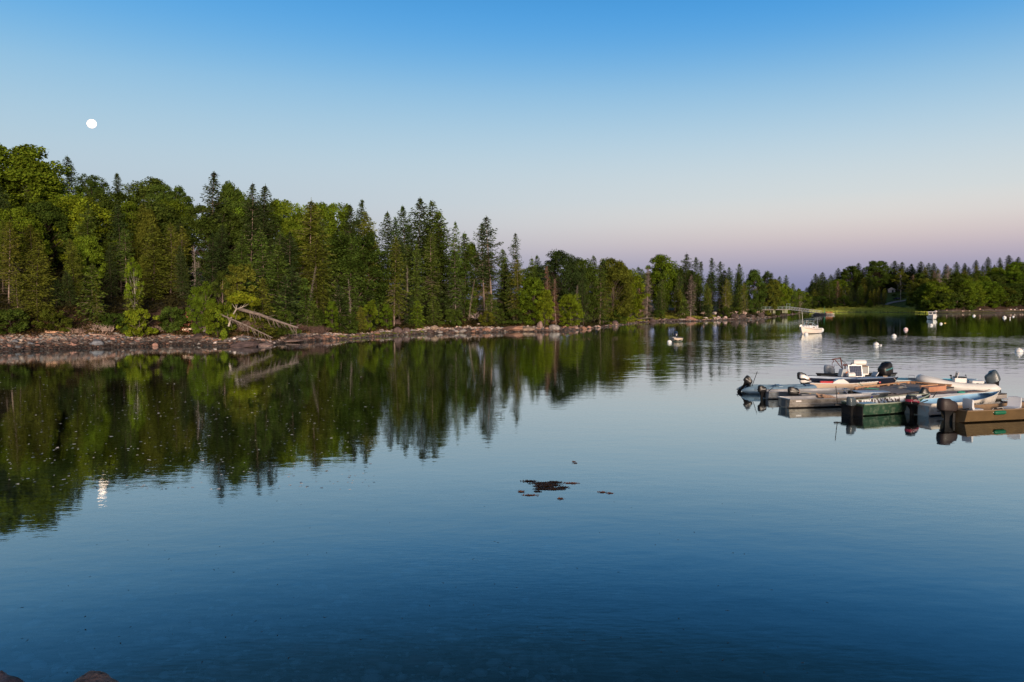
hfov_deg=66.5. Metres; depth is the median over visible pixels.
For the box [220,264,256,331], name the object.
cedar tree
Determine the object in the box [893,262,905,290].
spruce tree
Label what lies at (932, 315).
lobster boat
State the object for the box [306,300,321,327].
fir sapling
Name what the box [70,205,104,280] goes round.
spruce tree
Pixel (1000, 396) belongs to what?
floating dock
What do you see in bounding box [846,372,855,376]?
bucket
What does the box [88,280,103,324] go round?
spruce tree
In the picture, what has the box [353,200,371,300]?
spruce tree
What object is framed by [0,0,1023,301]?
sky
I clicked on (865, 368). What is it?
storage box
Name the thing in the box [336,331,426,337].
beach grass
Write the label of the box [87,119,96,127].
moon
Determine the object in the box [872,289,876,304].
fir tree
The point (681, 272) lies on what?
maple tree
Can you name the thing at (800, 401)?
jon boat
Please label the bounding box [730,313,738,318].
boulder
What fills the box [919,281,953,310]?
maple tree
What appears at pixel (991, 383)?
inflatable boat
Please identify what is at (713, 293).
spruce tree
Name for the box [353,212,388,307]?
spruce tree
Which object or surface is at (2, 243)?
spruce tree
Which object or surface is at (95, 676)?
shore rock
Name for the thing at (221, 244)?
spruce tree
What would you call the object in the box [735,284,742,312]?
spruce tree
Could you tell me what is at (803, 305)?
shrub
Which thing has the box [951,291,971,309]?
shrub
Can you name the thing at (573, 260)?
pine tree
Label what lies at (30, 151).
oak tree
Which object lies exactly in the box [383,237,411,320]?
spruce tree
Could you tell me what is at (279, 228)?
spruce tree
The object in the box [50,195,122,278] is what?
maple tree
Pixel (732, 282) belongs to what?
spruce tree
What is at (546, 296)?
maple tree
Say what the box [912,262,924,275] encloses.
spruce tree
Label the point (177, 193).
oak tree
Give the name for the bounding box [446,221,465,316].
spruce tree
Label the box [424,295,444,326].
fir sapling
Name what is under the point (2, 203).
spruce tree
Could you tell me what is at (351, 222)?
spruce tree
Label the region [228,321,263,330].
dead branches
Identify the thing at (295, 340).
boulder
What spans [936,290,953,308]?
maple tree
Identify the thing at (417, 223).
spruce tree
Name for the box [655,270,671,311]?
spruce tree
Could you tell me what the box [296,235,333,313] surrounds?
spruce tree
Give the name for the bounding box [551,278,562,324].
dead spruce
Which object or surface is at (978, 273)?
maple tree
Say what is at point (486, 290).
spruce tree
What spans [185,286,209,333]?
maple tree
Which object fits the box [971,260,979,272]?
spruce tree
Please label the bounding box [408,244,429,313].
spruce tree
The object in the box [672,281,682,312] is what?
spruce tree
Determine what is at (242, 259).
spruce tree
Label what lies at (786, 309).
pier
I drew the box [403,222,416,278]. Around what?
spruce tree
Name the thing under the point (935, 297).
shrub
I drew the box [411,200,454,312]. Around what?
spruce tree
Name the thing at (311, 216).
spruce tree
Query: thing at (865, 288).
spruce tree
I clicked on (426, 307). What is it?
spruce tree
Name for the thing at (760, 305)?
fir tree
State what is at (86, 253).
maple tree
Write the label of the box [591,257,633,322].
maple tree
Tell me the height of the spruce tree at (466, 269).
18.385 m
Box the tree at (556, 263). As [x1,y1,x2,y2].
[537,249,578,321]
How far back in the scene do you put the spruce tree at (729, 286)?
260.17 m
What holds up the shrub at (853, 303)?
on the ground at (866, 589)
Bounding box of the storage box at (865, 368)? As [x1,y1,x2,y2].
[862,365,868,374]
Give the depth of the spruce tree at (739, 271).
269.74 m
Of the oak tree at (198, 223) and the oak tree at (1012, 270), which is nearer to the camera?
the oak tree at (198, 223)
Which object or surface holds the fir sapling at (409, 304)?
on the ground at (866, 589)
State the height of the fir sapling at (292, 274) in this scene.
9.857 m
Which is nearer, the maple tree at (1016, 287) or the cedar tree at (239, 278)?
the cedar tree at (239, 278)
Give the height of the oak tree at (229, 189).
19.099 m
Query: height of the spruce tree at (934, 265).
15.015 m
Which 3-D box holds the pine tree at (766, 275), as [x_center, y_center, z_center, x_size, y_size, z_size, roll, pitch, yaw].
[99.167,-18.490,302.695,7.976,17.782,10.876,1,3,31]
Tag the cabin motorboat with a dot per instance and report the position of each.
(810, 328)
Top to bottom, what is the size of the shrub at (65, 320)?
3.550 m
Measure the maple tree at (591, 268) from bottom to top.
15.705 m
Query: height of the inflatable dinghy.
1.267 m
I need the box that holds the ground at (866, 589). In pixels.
[0,239,1023,681]
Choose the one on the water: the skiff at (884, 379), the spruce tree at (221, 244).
the skiff at (884, 379)
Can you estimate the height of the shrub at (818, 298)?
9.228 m
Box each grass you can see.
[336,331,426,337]
[610,312,715,323]
[809,303,928,312]
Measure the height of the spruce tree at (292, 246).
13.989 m
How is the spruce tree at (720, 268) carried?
on the ground at (866, 589)
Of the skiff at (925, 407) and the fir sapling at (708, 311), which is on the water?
the skiff at (925, 407)
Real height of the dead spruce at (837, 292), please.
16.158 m
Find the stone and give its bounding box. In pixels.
[536,321,542,327]
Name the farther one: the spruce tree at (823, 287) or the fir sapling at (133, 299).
the spruce tree at (823, 287)
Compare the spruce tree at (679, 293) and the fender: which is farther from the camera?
the spruce tree at (679, 293)
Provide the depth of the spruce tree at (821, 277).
530.46 m
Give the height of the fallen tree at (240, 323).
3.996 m
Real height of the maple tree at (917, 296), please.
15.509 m
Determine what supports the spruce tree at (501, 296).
on the ground at (866, 589)
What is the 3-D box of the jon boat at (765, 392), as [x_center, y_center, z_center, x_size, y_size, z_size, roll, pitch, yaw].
[15.425,2.834,41.471,4.918,1.054,1.293,-1,3,-4]
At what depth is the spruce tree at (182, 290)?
116.75 m
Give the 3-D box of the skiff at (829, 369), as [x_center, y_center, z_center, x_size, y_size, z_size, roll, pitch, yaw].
[22.067,2.313,49.504,4.632,1.642,1.582,0,3,2]
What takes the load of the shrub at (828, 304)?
on the ground at (866, 589)
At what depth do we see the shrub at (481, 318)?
148.27 m
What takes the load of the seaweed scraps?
on the water
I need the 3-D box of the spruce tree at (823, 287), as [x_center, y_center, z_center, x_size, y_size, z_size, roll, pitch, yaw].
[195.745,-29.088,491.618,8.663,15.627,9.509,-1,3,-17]
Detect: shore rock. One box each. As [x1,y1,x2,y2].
[0,670,24,681]
[73,671,118,681]
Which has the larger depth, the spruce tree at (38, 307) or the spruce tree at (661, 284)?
the spruce tree at (661, 284)
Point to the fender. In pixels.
(1001, 412)
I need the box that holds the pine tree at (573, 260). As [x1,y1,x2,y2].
[555,254,589,319]
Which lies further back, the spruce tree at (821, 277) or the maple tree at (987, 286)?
the spruce tree at (821, 277)
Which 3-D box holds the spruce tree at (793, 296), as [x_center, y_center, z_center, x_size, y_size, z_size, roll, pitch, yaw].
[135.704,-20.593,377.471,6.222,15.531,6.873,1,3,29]
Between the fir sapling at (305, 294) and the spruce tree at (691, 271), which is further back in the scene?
the spruce tree at (691, 271)
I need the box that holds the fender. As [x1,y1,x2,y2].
[992,407,1006,414]
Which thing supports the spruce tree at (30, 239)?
on the ground at (866, 589)
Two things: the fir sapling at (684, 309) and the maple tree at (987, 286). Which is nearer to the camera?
the fir sapling at (684, 309)
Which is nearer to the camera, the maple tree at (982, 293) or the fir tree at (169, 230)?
the fir tree at (169, 230)
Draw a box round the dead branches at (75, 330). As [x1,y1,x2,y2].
[66,326,86,332]
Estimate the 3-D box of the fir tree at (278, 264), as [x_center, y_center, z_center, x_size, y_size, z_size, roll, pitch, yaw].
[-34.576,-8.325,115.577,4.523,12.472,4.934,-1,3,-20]
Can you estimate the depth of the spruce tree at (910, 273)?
505.60 m
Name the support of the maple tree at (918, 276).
on the ground at (866, 589)
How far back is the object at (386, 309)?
134.93 m
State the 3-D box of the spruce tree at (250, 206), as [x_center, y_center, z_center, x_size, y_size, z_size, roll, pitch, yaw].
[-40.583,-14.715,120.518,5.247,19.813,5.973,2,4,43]
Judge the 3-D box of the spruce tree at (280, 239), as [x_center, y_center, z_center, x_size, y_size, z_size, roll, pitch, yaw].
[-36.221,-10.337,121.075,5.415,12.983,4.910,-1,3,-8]
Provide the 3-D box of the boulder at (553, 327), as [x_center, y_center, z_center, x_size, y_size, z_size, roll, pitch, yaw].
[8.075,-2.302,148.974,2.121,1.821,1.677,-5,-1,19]
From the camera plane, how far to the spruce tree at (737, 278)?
269.50 m
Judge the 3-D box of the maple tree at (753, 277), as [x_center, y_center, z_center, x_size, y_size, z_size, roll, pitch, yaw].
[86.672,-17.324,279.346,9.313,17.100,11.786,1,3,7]
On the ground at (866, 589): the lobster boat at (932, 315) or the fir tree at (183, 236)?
the fir tree at (183, 236)
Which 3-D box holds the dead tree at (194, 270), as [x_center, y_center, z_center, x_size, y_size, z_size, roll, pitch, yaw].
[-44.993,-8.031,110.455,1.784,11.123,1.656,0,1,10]
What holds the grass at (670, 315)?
on the ground at (866, 589)
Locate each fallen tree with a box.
[222,313,272,342]
[237,307,300,336]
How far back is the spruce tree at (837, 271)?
534.98 m
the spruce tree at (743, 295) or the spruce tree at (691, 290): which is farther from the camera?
the spruce tree at (743, 295)
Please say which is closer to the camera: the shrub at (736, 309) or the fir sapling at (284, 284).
the fir sapling at (284, 284)
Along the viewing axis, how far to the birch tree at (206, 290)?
105.71 m
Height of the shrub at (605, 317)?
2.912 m
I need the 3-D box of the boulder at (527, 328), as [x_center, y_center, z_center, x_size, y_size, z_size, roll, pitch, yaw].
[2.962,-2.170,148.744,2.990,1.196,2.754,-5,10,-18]
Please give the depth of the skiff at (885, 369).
47.88 m
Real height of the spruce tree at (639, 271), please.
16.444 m
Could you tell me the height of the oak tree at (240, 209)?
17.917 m
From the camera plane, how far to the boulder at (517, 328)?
147.65 m
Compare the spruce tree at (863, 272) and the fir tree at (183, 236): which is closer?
the fir tree at (183, 236)
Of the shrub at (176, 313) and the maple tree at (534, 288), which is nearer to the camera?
the shrub at (176, 313)
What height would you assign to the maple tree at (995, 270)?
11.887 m
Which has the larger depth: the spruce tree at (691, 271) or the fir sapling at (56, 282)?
the spruce tree at (691, 271)
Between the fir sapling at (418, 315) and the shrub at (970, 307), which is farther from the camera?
the shrub at (970, 307)
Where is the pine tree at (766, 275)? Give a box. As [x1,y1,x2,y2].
[761,270,776,307]
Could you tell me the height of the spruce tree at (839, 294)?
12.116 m
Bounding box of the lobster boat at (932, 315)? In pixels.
[926,312,936,318]
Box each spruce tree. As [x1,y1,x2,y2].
[0,186,15,268]
[0,222,14,291]
[0,222,23,305]
[6,258,23,294]
[6,268,27,320]
[15,242,59,320]
[16,224,51,293]
[17,180,46,255]
[58,239,86,301]
[60,269,77,305]
[61,155,80,195]
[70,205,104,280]
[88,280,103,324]
[102,247,120,298]
[107,201,134,291]
[113,228,134,294]
[126,205,150,286]
[132,207,165,291]
[132,224,173,300]
[168,220,193,283]
[172,245,191,299]
[190,171,230,281]
[190,268,203,323]
[208,223,235,299]
[226,232,256,304]
[233,183,268,275]
[241,264,257,317]
[243,225,287,329]
[247,183,276,289]
[266,220,289,304]
[266,233,290,309]
[276,232,302,309]
[290,200,338,310]
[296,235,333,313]
[299,213,334,306]
[308,220,339,319]
[335,239,366,323]
[340,205,361,281]
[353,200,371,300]
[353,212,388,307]
[367,244,391,312]
[373,262,385,319]
[377,211,401,312]
[377,238,413,325]
[380,216,409,314]
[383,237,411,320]
[393,206,424,310]
[396,247,417,314]
[400,198,442,310]
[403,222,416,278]
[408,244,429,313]
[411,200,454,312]
[420,230,442,308]
[420,262,442,318]
[421,211,459,312]
[422,232,447,313]
[439,253,469,309]
[440,255,465,319]
[445,231,481,316]
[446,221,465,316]
[467,223,495,312]
[469,216,505,310]
[478,277,492,310]
[479,254,496,310]
[481,269,495,309]
[489,250,514,317]
[494,266,513,314]
[503,233,526,318]
[505,258,528,318]
[525,258,542,318]
[533,254,543,313]
[543,266,556,324]
[576,277,590,324]
[589,255,599,321]
[589,265,612,323]
[596,260,612,321]
[632,267,645,315]
[640,269,650,310]
[650,268,660,304]
[653,291,663,314]
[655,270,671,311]
[656,279,669,313]
[672,273,683,306]
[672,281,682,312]
[673,254,693,306]
[674,289,683,316]
[683,270,703,308]
[685,275,696,315]
[689,273,705,315]
[690,257,704,291]
[696,262,705,305]
[700,279,716,313]
[706,258,718,307]
[707,272,716,305]
[713,270,736,311]
[714,262,724,310]
[720,278,731,313]
[722,267,739,309]
[724,279,734,303]
[732,272,745,306]
[733,264,747,310]
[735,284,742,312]
[739,282,748,313]
[781,275,790,310]
[789,283,797,312]
[810,274,822,295]
[817,272,826,294]
[818,283,827,305]
[823,279,836,304]
[831,268,842,282]
[836,285,841,302]
[851,263,862,292]
[854,285,866,305]
[859,278,868,292]
[860,268,871,285]
[860,284,867,299]
[866,278,873,293]
[866,284,874,298]
[887,261,902,289]
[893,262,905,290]
[904,264,915,290]
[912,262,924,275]
[922,267,929,276]
[923,263,932,277]
[929,263,937,274]
[952,262,959,274]
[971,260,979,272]
[982,257,992,270]
[996,258,1003,269]
[1003,255,1013,267]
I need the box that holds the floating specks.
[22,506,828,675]
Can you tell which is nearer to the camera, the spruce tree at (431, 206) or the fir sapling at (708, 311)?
the spruce tree at (431, 206)
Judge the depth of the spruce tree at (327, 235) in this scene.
144.30 m
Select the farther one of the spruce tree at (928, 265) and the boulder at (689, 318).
the spruce tree at (928, 265)
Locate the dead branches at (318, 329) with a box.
[294,324,329,332]
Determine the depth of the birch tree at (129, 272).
104.45 m
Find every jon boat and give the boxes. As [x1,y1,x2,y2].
[758,385,849,398]
[778,393,879,407]
[788,386,889,397]
[841,393,929,415]
[937,396,1023,421]
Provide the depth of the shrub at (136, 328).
103.12 m
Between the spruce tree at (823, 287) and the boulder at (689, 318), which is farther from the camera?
the spruce tree at (823, 287)
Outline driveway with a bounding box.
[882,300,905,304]
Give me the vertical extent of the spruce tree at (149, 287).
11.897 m
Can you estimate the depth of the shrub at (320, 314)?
120.95 m
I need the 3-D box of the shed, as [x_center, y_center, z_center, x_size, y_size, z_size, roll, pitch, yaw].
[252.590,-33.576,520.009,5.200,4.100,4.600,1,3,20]
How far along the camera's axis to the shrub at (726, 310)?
245.35 m
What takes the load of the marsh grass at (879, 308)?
on the ground at (866, 589)
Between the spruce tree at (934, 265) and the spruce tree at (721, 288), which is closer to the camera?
the spruce tree at (721, 288)
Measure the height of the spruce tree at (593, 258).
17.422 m
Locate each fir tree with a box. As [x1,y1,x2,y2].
[111,173,123,202]
[144,222,165,292]
[161,223,182,293]
[167,226,192,297]
[201,232,224,301]
[266,244,293,315]
[502,272,517,319]
[548,276,557,321]
[597,281,608,318]
[643,283,651,317]
[701,283,711,313]
[703,287,713,314]
[755,290,763,313]
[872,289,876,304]
[876,287,880,304]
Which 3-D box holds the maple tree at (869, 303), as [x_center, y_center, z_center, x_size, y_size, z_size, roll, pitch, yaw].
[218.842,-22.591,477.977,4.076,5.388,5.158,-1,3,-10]
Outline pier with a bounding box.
[757,304,789,315]
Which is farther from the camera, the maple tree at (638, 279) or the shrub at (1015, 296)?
the shrub at (1015, 296)
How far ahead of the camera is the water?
35.10 m
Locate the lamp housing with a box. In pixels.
[838,369,848,376]
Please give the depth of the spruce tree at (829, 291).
490.68 m
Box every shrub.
[0,308,30,334]
[31,308,72,331]
[98,311,127,332]
[116,308,159,337]
[158,306,187,332]
[201,301,236,340]
[213,306,246,331]
[264,310,301,336]
[308,308,326,325]
[333,312,358,334]
[438,308,465,325]
[477,310,494,325]
[492,308,507,324]
[506,309,524,324]
[599,315,608,324]
[610,309,627,323]
[654,310,664,318]
[719,307,731,316]
[730,307,740,314]
[772,307,779,315]
[790,301,808,310]
[802,296,817,308]
[810,295,827,306]
[818,300,835,307]
[836,295,850,306]
[846,301,860,307]
[905,297,913,306]
[920,291,959,308]
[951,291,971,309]
[963,293,981,310]
[988,287,1022,307]
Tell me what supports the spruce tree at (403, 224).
on the ground at (866, 589)
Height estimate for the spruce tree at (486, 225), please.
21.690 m
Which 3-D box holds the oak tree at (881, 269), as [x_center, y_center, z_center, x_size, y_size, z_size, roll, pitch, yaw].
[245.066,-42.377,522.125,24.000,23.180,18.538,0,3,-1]
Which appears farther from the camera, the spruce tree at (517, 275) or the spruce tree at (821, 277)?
the spruce tree at (821, 277)
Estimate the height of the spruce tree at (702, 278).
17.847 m
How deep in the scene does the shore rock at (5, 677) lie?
10.10 m
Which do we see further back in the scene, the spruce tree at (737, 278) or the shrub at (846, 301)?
the shrub at (846, 301)
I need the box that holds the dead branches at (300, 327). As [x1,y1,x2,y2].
[267,321,311,331]
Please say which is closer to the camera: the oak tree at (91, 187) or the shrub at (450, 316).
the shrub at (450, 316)
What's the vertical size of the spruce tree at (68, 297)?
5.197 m
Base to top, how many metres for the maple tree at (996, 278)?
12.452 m
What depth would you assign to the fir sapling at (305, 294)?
117.91 m
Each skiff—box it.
[670,331,682,341]
[797,372,897,385]
[799,374,878,390]
[816,358,892,376]
[824,365,896,376]
[893,375,977,384]
[903,391,999,416]
[918,387,968,397]
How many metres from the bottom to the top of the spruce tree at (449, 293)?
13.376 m
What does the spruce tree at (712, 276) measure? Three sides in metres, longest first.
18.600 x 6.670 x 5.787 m
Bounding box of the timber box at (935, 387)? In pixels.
[919,384,946,391]
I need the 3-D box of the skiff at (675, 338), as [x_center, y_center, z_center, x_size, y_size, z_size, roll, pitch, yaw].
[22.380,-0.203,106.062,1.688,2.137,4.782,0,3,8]
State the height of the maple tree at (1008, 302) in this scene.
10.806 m
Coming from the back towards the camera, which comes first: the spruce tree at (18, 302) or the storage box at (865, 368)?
the spruce tree at (18, 302)
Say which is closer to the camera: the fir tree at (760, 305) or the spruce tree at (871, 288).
the fir tree at (760, 305)
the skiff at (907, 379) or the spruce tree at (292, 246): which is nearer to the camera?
the skiff at (907, 379)
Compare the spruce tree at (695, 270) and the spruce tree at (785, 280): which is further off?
the spruce tree at (785, 280)
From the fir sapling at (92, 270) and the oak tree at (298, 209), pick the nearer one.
the fir sapling at (92, 270)
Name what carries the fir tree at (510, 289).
on the ground at (866, 589)
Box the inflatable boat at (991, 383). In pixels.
[916,370,1000,391]
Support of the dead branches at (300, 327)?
on the ground at (866, 589)
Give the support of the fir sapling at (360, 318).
on the ground at (866, 589)
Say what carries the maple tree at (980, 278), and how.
on the ground at (866, 589)
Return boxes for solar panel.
[848,365,862,376]
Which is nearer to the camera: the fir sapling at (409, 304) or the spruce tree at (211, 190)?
the spruce tree at (211, 190)
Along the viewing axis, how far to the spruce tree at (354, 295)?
130.52 m
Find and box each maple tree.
[48,191,103,264]
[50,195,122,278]
[62,235,108,294]
[122,176,170,208]
[160,198,200,267]
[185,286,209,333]
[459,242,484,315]
[513,266,541,304]
[515,277,552,325]
[533,290,554,327]
[557,293,584,326]
[567,257,603,321]
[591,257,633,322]
[607,261,635,318]
[610,269,650,320]
[645,253,682,309]
[669,269,688,310]
[744,269,767,314]
[762,278,784,314]
[775,282,794,314]
[829,279,850,296]
[866,300,872,307]
[907,273,930,286]
[910,283,938,311]
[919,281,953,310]
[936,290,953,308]
[938,278,968,296]
[952,280,982,309]
[962,274,972,281]
[966,283,988,306]
[972,270,983,279]
[977,281,1002,306]
[978,276,993,281]
[985,267,1005,278]
[986,284,1009,307]
[988,274,1005,284]
[996,287,1020,306]
[1004,283,1023,305]
[1005,264,1021,271]
[1006,272,1023,282]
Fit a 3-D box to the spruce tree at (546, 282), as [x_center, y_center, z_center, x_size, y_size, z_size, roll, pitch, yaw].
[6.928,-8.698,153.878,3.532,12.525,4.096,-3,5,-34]
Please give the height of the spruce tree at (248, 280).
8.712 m
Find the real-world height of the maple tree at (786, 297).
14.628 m
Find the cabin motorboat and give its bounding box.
[799,316,822,333]
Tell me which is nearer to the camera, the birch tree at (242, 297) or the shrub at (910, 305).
the birch tree at (242, 297)
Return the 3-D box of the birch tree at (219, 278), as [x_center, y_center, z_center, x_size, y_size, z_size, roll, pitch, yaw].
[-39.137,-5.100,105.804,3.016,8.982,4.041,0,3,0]
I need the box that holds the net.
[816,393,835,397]
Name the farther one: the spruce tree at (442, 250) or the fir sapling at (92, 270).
the spruce tree at (442, 250)
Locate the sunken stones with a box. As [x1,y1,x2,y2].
[0,490,578,681]
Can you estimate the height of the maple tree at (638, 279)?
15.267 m
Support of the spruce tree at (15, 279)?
on the ground at (866, 589)
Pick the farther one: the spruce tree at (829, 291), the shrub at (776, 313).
the spruce tree at (829, 291)
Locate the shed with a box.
[887,287,894,292]
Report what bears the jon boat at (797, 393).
on the water
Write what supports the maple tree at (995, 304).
on the ground at (866, 589)
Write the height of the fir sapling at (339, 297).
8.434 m
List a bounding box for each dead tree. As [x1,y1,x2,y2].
[189,246,196,311]
[306,268,315,322]
[404,265,407,312]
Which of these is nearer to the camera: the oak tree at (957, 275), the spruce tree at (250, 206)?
the spruce tree at (250, 206)
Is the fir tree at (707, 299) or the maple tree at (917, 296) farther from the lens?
the maple tree at (917, 296)
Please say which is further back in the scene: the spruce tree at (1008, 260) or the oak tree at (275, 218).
the spruce tree at (1008, 260)
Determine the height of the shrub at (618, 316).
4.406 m
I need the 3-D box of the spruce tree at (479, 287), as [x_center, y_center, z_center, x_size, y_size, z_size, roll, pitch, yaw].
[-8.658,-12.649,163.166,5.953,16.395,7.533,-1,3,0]
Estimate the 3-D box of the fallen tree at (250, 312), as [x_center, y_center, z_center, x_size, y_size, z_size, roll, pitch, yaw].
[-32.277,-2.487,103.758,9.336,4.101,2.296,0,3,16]
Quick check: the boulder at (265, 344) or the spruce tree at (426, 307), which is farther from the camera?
the spruce tree at (426, 307)
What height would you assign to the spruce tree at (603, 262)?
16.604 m
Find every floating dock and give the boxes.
[853,381,953,396]
[907,390,1006,399]
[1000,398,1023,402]
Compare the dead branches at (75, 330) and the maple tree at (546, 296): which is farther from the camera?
the maple tree at (546, 296)
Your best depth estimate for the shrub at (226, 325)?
104.17 m
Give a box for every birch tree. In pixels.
[124,257,144,308]
[185,280,218,330]
[210,270,230,304]
[226,290,260,326]
[793,289,811,312]
[840,287,849,299]
[890,269,908,300]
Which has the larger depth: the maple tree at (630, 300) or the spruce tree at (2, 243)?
the maple tree at (630, 300)
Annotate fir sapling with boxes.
[47,277,63,307]
[73,264,109,325]
[122,281,149,331]
[248,277,278,338]
[277,275,298,326]
[282,266,304,326]
[294,277,316,326]
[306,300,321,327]
[328,286,354,333]
[356,305,368,332]
[360,286,380,326]
[401,292,417,325]
[408,300,424,329]
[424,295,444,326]
[483,294,499,325]
[678,296,690,318]
[704,304,712,317]
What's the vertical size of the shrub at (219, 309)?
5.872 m
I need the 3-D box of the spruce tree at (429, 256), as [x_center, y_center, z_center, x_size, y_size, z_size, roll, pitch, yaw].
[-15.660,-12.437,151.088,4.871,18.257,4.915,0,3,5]
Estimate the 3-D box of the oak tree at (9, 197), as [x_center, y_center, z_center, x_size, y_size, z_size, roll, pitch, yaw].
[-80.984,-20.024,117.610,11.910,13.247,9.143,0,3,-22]
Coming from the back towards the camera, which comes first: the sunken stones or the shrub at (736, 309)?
the shrub at (736, 309)
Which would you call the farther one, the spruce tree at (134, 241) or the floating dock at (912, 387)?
the spruce tree at (134, 241)
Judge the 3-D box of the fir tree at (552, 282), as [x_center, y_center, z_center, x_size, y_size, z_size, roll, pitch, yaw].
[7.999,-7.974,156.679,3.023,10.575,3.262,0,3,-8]
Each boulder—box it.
[89,339,103,344]
[190,333,209,339]
[230,341,257,347]
[258,343,271,345]
[286,339,302,341]
[392,327,402,333]
[431,325,438,329]
[502,326,522,330]
[521,326,534,330]
[549,324,559,329]
[685,316,696,319]
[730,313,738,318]
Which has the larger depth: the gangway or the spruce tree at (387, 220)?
the gangway
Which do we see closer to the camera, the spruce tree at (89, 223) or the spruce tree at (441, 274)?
the spruce tree at (89, 223)
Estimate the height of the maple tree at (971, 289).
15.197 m
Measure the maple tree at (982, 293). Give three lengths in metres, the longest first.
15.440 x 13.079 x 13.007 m
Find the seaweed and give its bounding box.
[520,479,568,491]
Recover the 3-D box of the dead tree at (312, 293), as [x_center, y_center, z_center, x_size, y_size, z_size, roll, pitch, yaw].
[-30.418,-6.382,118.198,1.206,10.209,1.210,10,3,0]
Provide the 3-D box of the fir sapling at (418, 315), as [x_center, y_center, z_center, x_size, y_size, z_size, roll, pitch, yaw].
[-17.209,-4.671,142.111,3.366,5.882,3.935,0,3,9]
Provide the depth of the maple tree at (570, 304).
156.88 m
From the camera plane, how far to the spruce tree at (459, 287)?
159.56 m
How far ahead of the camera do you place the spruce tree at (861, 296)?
486.30 m
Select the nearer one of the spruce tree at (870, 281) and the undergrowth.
the undergrowth
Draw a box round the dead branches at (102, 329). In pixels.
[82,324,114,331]
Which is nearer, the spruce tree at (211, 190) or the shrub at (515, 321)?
the spruce tree at (211, 190)
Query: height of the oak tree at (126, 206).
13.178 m
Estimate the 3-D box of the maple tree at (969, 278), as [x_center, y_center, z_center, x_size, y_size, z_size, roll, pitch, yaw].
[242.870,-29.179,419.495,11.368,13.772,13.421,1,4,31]
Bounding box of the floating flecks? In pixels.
[6,379,372,489]
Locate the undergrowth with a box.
[0,258,794,338]
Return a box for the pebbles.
[0,313,795,350]
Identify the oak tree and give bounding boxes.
[0,144,71,219]
[0,169,17,220]
[0,206,52,278]
[2,154,74,232]
[14,200,74,271]
[65,189,138,271]
[73,173,111,224]
[105,199,147,279]
[124,199,194,273]
[144,183,198,234]
[176,203,250,281]
[195,204,297,295]
[213,180,248,265]
[219,192,262,253]
[259,198,309,285]
[278,202,326,298]
[301,201,376,308]
[301,231,395,312]
[839,265,863,289]
[864,260,896,292]
[904,277,941,309]
[942,272,969,284]
[1004,267,1023,278]
[1007,261,1023,270]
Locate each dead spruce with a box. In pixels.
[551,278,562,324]
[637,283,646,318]
[639,268,655,317]
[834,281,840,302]
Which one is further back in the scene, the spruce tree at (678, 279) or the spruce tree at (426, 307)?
the spruce tree at (678, 279)
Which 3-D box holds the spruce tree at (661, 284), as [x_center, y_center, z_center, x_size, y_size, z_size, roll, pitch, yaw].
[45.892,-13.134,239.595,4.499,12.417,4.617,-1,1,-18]
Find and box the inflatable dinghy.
[736,373,816,393]
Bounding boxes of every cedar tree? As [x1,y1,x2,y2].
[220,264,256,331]
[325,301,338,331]
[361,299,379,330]
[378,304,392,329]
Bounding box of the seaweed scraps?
[518,460,610,498]
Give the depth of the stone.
149.30 m
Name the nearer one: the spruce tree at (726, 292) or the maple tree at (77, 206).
the maple tree at (77, 206)
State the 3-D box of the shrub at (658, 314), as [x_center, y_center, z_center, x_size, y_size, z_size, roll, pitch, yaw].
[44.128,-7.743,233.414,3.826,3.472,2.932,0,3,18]
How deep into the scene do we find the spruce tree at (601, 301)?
180.43 m
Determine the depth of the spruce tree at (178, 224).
124.43 m
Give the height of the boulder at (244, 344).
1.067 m
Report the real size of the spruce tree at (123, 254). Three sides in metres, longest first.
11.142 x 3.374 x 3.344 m
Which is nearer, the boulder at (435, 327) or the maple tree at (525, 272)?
the boulder at (435, 327)
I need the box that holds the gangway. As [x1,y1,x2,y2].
[789,307,821,312]
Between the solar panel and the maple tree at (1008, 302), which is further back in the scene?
the maple tree at (1008, 302)
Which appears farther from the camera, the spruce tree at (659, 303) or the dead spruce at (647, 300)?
the spruce tree at (659, 303)
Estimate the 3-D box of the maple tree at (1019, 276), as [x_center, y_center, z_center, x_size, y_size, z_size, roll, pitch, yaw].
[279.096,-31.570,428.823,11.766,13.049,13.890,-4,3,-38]
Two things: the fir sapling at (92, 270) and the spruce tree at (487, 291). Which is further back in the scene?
the spruce tree at (487, 291)
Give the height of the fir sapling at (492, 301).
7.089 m
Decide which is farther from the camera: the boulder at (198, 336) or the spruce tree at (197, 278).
the spruce tree at (197, 278)
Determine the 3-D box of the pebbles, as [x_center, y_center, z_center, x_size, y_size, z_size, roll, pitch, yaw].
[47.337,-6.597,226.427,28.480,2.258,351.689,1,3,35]
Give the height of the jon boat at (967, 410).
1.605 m

